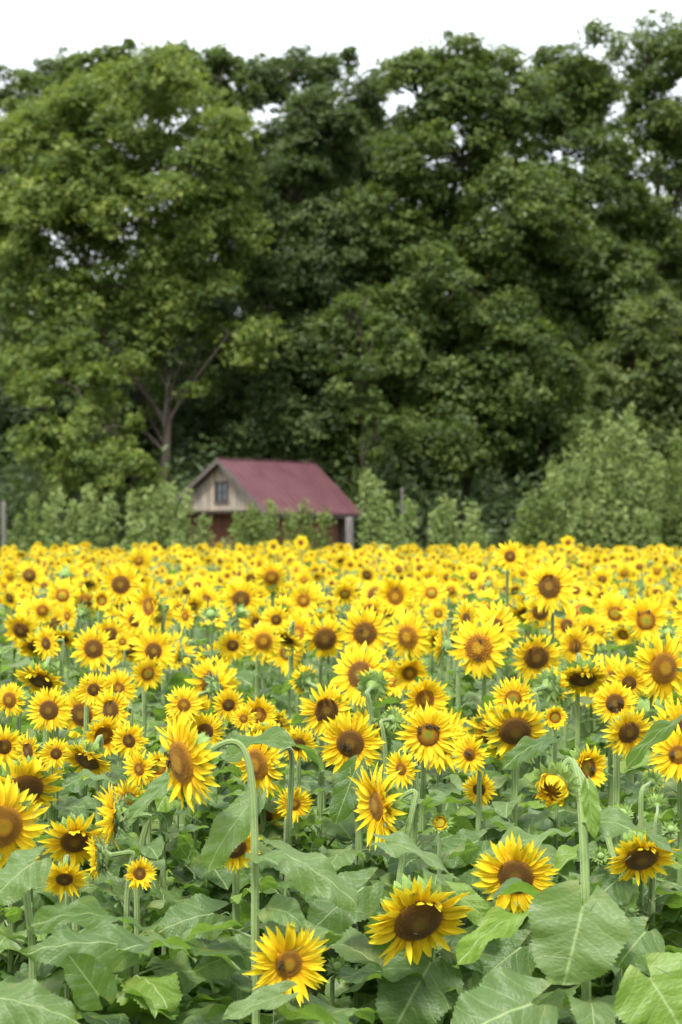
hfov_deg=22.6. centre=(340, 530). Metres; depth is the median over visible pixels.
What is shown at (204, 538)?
shrub
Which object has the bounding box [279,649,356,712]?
sunflower
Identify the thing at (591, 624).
sunflower
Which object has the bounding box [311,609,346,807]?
sunflower
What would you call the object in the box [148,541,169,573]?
sunflower
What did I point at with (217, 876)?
sunflower
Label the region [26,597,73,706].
sunflower
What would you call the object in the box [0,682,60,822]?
sunflower
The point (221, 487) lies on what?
window
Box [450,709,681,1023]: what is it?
sunflower
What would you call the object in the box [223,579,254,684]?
sunflower
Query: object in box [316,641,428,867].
sunflower
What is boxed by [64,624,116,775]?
sunflower
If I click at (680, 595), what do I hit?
sunflower
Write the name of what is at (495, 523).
undergrowth
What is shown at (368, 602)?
sunflower
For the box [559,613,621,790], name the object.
sunflower
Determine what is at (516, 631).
sunflower
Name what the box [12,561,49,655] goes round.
sunflower
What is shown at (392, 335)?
broadleaf tree
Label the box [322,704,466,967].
sunflower
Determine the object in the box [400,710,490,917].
sunflower
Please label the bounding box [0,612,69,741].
sunflower
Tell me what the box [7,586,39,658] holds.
sunflower
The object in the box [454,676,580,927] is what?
sunflower
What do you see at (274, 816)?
sunflower
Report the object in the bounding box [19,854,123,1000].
sunflower
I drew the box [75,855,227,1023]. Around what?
sunflower
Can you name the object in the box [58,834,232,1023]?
sunflower
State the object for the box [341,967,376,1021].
sunflower
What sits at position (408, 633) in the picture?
sunflower
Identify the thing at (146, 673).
sunflower
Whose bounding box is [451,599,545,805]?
sunflower
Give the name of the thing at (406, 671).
sunflower
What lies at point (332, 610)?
sunflower
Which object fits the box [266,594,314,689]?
sunflower
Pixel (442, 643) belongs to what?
sunflower
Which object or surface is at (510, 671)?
sunflower
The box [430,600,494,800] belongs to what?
sunflower
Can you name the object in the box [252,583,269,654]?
sunflower
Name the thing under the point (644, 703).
sunflower
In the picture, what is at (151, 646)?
sunflower
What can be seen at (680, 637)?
sunflower
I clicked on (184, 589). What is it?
sunflower
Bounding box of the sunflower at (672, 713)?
[600,697,681,904]
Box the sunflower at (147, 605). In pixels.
[130,581,199,749]
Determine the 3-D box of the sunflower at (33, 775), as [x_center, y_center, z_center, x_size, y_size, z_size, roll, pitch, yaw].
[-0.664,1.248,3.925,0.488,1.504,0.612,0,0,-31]
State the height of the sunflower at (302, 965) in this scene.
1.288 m
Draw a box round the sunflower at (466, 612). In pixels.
[406,598,489,803]
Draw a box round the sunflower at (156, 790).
[52,729,232,990]
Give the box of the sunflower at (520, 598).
[514,588,528,647]
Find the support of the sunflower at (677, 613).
on the ground
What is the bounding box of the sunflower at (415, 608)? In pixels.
[399,597,420,616]
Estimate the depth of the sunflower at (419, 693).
4.93 m
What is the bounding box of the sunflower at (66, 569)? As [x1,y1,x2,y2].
[52,560,80,635]
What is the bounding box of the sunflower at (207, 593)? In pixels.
[190,582,224,661]
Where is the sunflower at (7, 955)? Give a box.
[0,848,51,982]
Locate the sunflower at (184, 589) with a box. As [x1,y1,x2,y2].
[174,585,209,638]
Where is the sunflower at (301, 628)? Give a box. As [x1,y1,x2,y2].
[264,610,334,805]
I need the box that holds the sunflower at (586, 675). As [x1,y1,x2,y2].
[546,653,613,895]
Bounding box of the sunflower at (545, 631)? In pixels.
[540,602,583,714]
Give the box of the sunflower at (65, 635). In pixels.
[49,623,85,729]
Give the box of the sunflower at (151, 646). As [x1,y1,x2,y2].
[122,626,184,751]
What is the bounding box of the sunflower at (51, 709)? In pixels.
[25,686,82,844]
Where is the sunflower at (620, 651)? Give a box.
[592,598,625,806]
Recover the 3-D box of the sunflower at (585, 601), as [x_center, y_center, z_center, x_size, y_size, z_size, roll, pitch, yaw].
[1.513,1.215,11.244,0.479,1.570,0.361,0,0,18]
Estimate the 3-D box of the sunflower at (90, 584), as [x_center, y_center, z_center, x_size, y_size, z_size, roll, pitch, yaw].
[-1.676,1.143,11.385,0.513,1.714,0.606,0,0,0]
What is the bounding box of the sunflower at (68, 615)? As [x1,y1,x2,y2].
[57,601,113,737]
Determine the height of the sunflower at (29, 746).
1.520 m
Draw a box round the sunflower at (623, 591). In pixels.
[612,581,632,650]
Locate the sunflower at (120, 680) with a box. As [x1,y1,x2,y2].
[89,668,169,869]
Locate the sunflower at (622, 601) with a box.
[589,595,634,726]
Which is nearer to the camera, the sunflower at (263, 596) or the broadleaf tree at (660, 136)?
the sunflower at (263, 596)
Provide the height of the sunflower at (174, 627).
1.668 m
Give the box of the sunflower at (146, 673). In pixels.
[105,656,167,773]
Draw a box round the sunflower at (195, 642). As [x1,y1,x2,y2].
[166,633,216,695]
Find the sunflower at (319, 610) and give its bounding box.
[309,605,381,714]
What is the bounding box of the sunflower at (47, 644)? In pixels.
[21,625,83,771]
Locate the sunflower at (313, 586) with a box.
[296,581,326,805]
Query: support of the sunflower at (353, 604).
on the ground
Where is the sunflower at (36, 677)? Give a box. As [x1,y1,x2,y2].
[13,657,94,834]
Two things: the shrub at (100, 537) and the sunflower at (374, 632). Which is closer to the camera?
the sunflower at (374, 632)
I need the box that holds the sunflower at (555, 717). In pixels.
[498,704,607,985]
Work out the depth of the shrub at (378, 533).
45.84 m
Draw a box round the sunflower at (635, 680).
[560,661,676,840]
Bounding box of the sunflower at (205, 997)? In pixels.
[180,832,382,1023]
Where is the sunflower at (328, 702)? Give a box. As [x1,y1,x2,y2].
[268,680,379,962]
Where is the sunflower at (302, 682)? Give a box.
[281,663,382,964]
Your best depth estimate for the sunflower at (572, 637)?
6.44 m
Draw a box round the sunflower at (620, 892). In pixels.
[502,680,681,1002]
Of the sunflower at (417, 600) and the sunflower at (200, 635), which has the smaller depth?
the sunflower at (200, 635)
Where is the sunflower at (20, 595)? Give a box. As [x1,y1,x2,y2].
[2,590,55,713]
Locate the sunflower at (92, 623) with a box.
[71,589,97,627]
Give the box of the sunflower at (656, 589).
[633,584,665,652]
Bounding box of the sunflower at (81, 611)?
[53,602,104,682]
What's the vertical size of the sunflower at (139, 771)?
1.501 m
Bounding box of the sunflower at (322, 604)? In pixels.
[295,586,332,675]
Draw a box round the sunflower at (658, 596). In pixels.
[646,592,669,606]
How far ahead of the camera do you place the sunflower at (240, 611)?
8.70 m
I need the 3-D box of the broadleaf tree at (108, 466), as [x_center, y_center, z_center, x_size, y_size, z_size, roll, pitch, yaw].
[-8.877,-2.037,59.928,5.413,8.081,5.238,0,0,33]
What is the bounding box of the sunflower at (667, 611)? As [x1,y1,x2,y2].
[662,602,677,626]
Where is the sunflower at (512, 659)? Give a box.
[509,630,538,678]
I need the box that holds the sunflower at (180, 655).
[171,639,197,723]
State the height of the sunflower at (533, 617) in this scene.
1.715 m
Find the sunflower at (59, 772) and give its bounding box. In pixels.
[14,750,127,872]
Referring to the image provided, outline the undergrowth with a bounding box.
[0,429,681,557]
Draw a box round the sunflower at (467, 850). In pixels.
[367,812,529,1023]
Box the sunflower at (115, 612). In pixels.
[103,605,149,702]
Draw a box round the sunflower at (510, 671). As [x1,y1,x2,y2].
[501,582,555,678]
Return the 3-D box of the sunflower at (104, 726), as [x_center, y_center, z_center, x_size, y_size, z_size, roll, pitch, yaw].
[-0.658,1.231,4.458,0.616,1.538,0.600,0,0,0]
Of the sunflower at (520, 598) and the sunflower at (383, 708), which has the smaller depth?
the sunflower at (383, 708)
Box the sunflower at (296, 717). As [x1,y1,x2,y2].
[234,686,318,784]
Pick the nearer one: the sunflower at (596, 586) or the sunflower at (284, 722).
the sunflower at (284, 722)
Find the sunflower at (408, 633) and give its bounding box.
[387,608,500,773]
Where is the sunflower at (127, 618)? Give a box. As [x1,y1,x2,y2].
[115,602,171,752]
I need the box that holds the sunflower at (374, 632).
[308,604,407,796]
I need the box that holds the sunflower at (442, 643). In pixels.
[415,625,508,842]
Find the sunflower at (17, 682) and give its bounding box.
[0,615,35,728]
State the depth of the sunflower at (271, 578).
9.33 m
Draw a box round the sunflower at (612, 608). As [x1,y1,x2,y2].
[574,595,634,808]
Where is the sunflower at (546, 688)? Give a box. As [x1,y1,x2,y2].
[457,665,607,898]
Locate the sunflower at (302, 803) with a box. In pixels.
[243,786,340,1013]
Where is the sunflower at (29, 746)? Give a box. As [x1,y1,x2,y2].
[1,729,95,972]
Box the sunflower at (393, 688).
[377,656,426,788]
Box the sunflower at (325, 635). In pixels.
[274,614,355,805]
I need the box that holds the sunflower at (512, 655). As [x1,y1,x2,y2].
[471,601,515,768]
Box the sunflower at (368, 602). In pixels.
[329,596,397,682]
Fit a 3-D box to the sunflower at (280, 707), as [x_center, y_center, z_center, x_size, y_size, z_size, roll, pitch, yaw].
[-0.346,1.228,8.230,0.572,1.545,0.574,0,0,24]
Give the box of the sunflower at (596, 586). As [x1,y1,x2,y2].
[589,581,605,596]
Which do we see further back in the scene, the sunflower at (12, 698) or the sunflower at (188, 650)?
the sunflower at (188, 650)
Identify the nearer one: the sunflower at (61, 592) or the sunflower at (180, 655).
the sunflower at (180, 655)
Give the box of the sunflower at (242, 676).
[154,603,287,775]
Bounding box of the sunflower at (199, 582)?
[187,575,238,667]
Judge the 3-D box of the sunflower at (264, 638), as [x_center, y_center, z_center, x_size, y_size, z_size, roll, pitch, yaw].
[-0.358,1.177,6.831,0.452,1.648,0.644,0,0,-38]
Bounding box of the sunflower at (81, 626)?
[69,599,85,650]
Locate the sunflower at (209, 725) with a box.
[152,712,234,886]
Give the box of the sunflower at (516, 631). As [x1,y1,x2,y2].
[504,630,519,794]
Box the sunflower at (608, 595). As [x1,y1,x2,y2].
[595,588,634,657]
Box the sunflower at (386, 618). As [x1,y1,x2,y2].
[381,611,392,712]
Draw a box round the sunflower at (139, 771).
[109,748,251,994]
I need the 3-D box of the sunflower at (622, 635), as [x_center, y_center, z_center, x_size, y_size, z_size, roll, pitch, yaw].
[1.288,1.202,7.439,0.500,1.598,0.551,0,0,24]
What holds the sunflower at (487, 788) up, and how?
on the ground
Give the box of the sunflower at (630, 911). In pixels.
[557,904,649,1023]
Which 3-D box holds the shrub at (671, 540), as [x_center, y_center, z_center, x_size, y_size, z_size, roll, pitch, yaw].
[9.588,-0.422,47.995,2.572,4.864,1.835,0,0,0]
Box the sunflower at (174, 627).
[168,578,227,646]
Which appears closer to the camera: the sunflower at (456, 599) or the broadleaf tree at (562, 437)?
the sunflower at (456, 599)
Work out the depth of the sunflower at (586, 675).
5.30 m
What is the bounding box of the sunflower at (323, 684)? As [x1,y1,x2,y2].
[322,675,332,691]
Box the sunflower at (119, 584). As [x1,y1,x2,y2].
[98,563,141,712]
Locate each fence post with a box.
[1,502,6,557]
[345,517,353,550]
[401,488,403,541]
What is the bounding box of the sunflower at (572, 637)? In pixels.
[524,626,621,823]
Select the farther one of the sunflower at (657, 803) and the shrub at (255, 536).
the shrub at (255, 536)
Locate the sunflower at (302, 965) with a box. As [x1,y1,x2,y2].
[192,920,329,1023]
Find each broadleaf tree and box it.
[0,36,292,517]
[0,38,265,515]
[0,45,83,473]
[0,266,111,537]
[0,292,188,535]
[3,360,170,546]
[143,293,257,457]
[169,256,294,489]
[182,41,410,459]
[184,79,401,490]
[231,256,330,472]
[305,293,426,549]
[318,26,621,538]
[336,247,486,541]
[430,247,509,532]
[495,205,668,521]
[515,16,669,424]
[567,285,681,539]
[569,4,681,513]
[642,216,681,428]
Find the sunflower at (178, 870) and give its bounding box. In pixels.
[102,779,219,891]
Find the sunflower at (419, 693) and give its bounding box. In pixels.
[345,677,467,992]
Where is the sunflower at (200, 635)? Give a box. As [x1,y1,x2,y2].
[169,599,223,696]
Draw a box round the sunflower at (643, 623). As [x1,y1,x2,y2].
[593,592,668,822]
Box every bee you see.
[278,959,284,969]
[412,931,420,937]
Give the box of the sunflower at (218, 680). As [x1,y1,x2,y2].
[145,660,235,898]
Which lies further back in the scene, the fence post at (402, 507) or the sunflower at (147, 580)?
the fence post at (402, 507)
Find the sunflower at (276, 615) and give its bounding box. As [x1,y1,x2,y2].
[248,603,325,768]
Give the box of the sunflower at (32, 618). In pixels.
[5,612,82,736]
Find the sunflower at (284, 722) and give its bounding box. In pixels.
[272,707,341,841]
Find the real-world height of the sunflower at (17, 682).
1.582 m
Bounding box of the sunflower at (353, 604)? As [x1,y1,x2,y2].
[336,598,356,644]
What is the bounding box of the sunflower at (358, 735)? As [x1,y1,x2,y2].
[318,710,421,983]
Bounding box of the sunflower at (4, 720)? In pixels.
[0,644,62,779]
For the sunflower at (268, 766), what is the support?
on the ground
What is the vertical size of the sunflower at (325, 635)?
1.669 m
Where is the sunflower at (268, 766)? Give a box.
[229,730,367,1017]
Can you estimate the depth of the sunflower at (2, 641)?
12.18 m
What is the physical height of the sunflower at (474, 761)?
1.513 m
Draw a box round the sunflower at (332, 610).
[325,602,343,673]
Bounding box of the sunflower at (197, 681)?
[154,654,240,863]
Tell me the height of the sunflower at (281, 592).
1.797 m
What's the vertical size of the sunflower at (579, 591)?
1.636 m
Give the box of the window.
[213,481,228,503]
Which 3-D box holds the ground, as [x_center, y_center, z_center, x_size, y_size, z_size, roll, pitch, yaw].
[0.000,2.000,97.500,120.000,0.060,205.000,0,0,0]
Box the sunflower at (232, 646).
[166,628,259,784]
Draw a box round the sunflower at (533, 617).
[503,597,562,790]
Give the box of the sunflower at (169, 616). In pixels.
[137,597,176,743]
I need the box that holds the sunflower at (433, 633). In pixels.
[426,622,479,705]
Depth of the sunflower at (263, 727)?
4.31 m
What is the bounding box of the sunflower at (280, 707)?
[244,632,299,713]
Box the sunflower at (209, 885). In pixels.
[123,789,225,955]
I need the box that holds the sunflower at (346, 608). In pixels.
[343,604,351,654]
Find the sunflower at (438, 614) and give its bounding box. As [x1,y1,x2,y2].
[421,602,453,700]
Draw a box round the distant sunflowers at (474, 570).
[0,540,681,975]
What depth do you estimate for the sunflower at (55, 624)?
9.39 m
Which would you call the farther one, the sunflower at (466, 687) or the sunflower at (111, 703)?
the sunflower at (466, 687)
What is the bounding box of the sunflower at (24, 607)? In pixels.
[6,595,71,676]
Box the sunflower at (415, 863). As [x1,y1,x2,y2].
[324,750,490,1023]
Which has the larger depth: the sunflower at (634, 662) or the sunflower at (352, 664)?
the sunflower at (634, 662)
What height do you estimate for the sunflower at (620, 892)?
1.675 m
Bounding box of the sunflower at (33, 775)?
[0,755,64,972]
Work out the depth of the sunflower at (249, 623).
8.94 m
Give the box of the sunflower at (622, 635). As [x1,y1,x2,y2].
[604,623,674,805]
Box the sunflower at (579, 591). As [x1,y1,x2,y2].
[570,581,585,616]
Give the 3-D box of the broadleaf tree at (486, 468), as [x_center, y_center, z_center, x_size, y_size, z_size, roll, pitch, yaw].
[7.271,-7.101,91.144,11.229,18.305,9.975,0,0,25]
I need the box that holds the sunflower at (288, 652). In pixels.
[277,648,332,795]
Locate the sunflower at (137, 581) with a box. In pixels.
[132,571,150,625]
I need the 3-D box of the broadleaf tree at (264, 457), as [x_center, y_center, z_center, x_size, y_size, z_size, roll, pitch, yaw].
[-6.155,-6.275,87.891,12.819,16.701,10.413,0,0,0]
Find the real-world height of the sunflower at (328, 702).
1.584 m
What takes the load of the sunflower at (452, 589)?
on the ground
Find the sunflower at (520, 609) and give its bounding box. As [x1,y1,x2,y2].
[509,596,570,693]
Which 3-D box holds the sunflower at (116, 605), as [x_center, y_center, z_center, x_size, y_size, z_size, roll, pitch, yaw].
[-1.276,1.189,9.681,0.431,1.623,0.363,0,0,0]
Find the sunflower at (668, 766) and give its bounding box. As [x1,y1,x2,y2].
[633,724,681,924]
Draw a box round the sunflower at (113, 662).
[100,657,155,751]
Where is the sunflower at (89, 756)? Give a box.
[0,735,155,973]
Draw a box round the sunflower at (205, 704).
[162,695,227,860]
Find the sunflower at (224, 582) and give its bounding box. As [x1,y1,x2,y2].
[204,579,237,646]
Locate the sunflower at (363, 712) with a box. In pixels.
[348,701,429,930]
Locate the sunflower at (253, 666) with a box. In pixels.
[225,651,270,782]
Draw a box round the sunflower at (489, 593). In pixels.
[467,587,511,682]
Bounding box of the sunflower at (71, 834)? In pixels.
[34,723,151,1023]
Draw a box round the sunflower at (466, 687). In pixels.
[398,630,473,783]
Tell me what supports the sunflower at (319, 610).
on the ground
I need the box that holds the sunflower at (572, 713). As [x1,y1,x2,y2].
[559,637,597,808]
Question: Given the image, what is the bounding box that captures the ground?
[2,548,637,928]
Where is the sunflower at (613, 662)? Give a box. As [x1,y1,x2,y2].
[567,652,637,824]
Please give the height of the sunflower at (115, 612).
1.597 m
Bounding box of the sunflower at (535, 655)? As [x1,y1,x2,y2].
[471,633,593,858]
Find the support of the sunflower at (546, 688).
on the ground
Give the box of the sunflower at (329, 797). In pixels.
[308,703,408,929]
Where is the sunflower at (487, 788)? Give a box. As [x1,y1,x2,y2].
[374,771,557,994]
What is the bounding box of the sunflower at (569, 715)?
[532,625,570,803]
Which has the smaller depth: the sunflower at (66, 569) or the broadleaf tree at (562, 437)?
the sunflower at (66, 569)
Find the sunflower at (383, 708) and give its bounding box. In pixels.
[362,646,411,712]
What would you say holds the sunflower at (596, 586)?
on the ground
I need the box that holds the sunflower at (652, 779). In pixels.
[525,768,681,947]
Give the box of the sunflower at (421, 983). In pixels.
[335,863,536,1023]
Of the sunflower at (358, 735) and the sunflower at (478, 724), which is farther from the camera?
the sunflower at (478, 724)
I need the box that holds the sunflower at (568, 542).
[559,534,578,573]
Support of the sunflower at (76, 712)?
on the ground
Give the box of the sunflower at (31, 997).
[0,775,129,1023]
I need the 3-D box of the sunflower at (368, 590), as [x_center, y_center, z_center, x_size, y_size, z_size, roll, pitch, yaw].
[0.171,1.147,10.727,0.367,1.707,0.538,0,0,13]
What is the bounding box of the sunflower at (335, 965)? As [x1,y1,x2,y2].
[317,956,380,1022]
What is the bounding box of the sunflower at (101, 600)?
[63,589,119,728]
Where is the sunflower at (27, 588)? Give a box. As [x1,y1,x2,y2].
[0,583,45,666]
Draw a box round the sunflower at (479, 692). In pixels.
[406,649,505,870]
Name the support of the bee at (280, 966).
on the sunflower at (302, 965)
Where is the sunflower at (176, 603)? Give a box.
[167,595,194,667]
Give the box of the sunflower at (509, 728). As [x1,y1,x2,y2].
[450,698,593,985]
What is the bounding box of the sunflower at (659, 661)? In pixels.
[580,630,681,893]
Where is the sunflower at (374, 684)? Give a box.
[322,667,433,989]
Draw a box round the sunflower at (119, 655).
[112,629,168,715]
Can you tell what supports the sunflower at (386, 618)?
on the ground
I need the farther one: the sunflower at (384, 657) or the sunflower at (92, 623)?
the sunflower at (92, 623)
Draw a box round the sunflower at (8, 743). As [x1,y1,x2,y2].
[0,725,56,905]
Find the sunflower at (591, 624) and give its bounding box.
[546,614,604,789]
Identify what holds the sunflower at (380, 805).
on the ground
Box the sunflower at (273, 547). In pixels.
[266,539,280,562]
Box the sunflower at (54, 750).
[0,738,91,960]
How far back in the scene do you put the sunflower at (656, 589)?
12.40 m
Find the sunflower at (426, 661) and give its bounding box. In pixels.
[398,616,430,736]
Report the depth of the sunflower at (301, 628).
7.18 m
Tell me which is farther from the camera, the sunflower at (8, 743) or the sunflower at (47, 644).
the sunflower at (47, 644)
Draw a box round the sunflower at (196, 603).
[165,594,204,674]
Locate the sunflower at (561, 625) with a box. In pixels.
[541,606,584,721]
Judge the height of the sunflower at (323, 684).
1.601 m
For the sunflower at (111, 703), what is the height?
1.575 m
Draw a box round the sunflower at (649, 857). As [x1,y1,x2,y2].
[568,828,681,1023]
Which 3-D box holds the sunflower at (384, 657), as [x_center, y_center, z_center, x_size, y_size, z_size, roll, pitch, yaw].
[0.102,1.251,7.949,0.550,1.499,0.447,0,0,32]
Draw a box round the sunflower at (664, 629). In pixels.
[657,620,681,807]
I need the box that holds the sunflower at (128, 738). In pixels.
[78,720,186,951]
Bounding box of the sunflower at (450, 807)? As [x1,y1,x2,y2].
[382,705,492,872]
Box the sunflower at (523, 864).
[379,803,581,1023]
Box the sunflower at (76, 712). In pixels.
[64,685,101,823]
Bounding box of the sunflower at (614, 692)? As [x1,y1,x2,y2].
[528,679,677,882]
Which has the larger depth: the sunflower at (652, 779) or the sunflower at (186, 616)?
the sunflower at (186, 616)
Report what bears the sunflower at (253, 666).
on the ground
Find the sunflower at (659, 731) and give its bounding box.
[608,628,681,978]
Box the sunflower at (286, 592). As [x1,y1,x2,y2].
[250,588,293,669]
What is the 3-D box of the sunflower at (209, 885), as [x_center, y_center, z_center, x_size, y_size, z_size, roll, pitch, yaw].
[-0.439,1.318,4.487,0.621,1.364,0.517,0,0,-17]
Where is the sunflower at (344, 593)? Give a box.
[315,580,365,700]
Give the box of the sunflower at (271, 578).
[243,561,289,704]
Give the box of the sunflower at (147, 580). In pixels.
[95,567,153,628]
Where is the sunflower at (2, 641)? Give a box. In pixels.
[0,638,11,653]
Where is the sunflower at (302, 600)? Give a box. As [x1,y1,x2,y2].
[289,583,336,661]
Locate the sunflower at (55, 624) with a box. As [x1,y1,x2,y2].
[38,605,104,667]
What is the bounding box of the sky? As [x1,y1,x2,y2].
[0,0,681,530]
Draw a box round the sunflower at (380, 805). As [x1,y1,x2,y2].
[307,755,458,1023]
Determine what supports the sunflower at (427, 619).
on the ground
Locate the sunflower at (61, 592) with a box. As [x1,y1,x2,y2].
[46,576,93,664]
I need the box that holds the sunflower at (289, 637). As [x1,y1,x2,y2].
[260,621,351,844]
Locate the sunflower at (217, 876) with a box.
[155,731,278,1021]
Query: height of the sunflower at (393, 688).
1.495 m
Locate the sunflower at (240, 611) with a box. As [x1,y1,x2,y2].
[224,602,264,779]
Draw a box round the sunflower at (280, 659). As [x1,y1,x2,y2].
[266,641,316,713]
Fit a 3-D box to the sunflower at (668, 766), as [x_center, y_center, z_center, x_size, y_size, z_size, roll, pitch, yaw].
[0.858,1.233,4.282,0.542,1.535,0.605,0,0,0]
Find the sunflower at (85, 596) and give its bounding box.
[64,583,96,662]
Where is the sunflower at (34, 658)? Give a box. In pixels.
[6,638,59,815]
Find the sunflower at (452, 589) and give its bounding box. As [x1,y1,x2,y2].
[434,581,459,783]
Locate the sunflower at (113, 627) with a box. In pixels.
[84,617,136,676]
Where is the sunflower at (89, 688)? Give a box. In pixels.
[44,671,147,834]
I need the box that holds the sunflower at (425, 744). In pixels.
[351,701,491,923]
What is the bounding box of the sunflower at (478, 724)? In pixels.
[442,700,527,844]
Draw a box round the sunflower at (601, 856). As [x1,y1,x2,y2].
[473,721,625,1023]
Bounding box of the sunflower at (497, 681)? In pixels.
[468,664,543,797]
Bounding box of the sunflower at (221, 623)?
[194,606,251,669]
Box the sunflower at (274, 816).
[215,789,339,960]
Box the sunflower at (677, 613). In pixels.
[666,596,681,807]
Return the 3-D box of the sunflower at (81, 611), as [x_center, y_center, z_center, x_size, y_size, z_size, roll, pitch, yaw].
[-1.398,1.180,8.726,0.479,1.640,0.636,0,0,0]
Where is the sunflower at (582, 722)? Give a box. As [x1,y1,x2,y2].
[556,628,599,738]
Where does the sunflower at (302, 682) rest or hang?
on the ground
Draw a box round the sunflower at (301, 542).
[288,535,311,573]
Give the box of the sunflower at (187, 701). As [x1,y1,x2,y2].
[88,685,204,859]
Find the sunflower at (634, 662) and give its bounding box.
[629,636,645,821]
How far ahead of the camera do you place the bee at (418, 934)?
3.34 m
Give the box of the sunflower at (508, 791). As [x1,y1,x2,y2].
[481,781,564,829]
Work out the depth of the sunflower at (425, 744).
4.34 m
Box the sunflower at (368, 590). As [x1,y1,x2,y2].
[358,578,392,658]
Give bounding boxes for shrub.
[0,492,48,561]
[38,483,122,558]
[109,480,203,568]
[193,513,234,552]
[227,498,281,553]
[275,498,336,552]
[355,467,423,558]
[423,493,498,553]
[505,454,572,551]
[545,402,666,565]
[652,429,681,551]
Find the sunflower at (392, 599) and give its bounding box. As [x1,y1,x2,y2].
[373,575,430,710]
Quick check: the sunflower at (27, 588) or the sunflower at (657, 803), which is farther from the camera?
the sunflower at (27, 588)
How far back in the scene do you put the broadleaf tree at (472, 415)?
64.39 m
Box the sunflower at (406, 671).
[340,653,431,843]
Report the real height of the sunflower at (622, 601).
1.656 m
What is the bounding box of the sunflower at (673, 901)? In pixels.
[577,802,681,920]
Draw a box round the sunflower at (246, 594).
[219,577,262,689]
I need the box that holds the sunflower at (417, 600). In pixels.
[413,596,422,613]
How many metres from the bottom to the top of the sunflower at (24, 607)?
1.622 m
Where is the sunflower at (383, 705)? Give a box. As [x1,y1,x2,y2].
[373,635,399,766]
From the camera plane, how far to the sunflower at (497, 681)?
8.04 m
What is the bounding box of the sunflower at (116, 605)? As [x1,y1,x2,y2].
[109,601,154,706]
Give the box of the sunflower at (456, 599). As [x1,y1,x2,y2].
[442,580,462,699]
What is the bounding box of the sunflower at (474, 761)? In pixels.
[377,734,568,996]
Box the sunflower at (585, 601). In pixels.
[569,596,602,657]
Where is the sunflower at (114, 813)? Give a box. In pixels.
[91,784,251,1014]
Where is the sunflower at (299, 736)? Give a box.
[224,725,377,995]
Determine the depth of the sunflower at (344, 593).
8.39 m
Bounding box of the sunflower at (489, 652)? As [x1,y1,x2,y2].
[446,613,510,839]
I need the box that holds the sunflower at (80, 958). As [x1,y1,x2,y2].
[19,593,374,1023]
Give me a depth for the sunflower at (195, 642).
11.74 m
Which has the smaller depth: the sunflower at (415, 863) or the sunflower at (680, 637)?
the sunflower at (415, 863)
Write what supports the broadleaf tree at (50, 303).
on the ground
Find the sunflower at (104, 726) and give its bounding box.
[62,715,161,949]
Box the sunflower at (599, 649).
[592,640,609,656]
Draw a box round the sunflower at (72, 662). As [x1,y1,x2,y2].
[60,604,82,667]
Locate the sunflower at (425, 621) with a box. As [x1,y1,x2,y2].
[420,605,480,679]
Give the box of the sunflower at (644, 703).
[598,693,676,867]
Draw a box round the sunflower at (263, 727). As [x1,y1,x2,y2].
[181,720,353,1012]
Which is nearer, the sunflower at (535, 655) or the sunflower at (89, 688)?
the sunflower at (89, 688)
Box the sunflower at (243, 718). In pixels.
[184,706,323,1023]
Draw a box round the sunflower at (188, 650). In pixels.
[134,629,196,703]
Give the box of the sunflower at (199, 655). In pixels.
[193,640,244,734]
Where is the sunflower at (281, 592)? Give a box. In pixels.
[242,581,284,640]
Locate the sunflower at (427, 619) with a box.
[424,604,443,625]
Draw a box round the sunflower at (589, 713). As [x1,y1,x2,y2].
[542,654,638,807]
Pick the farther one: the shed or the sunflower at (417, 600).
the shed
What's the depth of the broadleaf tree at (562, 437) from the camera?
85.74 m
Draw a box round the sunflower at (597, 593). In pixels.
[568,584,610,699]
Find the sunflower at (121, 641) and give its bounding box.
[71,632,166,772]
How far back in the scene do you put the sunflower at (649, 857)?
3.54 m
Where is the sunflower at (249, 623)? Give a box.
[231,605,307,782]
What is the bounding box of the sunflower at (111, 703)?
[61,683,207,890]
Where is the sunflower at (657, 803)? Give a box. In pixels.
[636,793,681,975]
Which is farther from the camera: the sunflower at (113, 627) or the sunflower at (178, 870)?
the sunflower at (113, 627)
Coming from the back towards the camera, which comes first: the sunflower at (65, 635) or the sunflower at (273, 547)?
the sunflower at (273, 547)
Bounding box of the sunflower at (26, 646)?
[2,627,62,774]
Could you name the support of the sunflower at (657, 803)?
on the ground
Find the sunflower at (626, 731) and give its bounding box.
[555,703,676,984]
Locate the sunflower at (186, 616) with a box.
[147,603,206,718]
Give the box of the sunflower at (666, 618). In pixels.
[655,610,681,765]
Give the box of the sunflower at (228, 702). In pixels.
[197,688,279,887]
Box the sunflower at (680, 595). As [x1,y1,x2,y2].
[675,589,681,600]
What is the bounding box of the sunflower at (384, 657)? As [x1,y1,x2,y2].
[348,645,386,708]
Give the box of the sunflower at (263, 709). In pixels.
[166,694,311,890]
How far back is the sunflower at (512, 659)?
10.01 m
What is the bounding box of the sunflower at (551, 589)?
[500,557,589,789]
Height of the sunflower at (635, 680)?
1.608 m
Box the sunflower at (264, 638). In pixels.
[213,621,338,841]
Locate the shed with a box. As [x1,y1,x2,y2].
[169,458,362,552]
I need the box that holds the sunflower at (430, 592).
[416,575,448,671]
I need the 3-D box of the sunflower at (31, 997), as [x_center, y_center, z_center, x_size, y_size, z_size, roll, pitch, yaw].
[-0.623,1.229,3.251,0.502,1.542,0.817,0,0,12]
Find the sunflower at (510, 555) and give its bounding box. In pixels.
[465,539,562,703]
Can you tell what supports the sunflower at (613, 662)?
on the ground
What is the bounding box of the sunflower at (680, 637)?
[656,632,681,755]
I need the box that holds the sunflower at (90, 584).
[69,574,100,694]

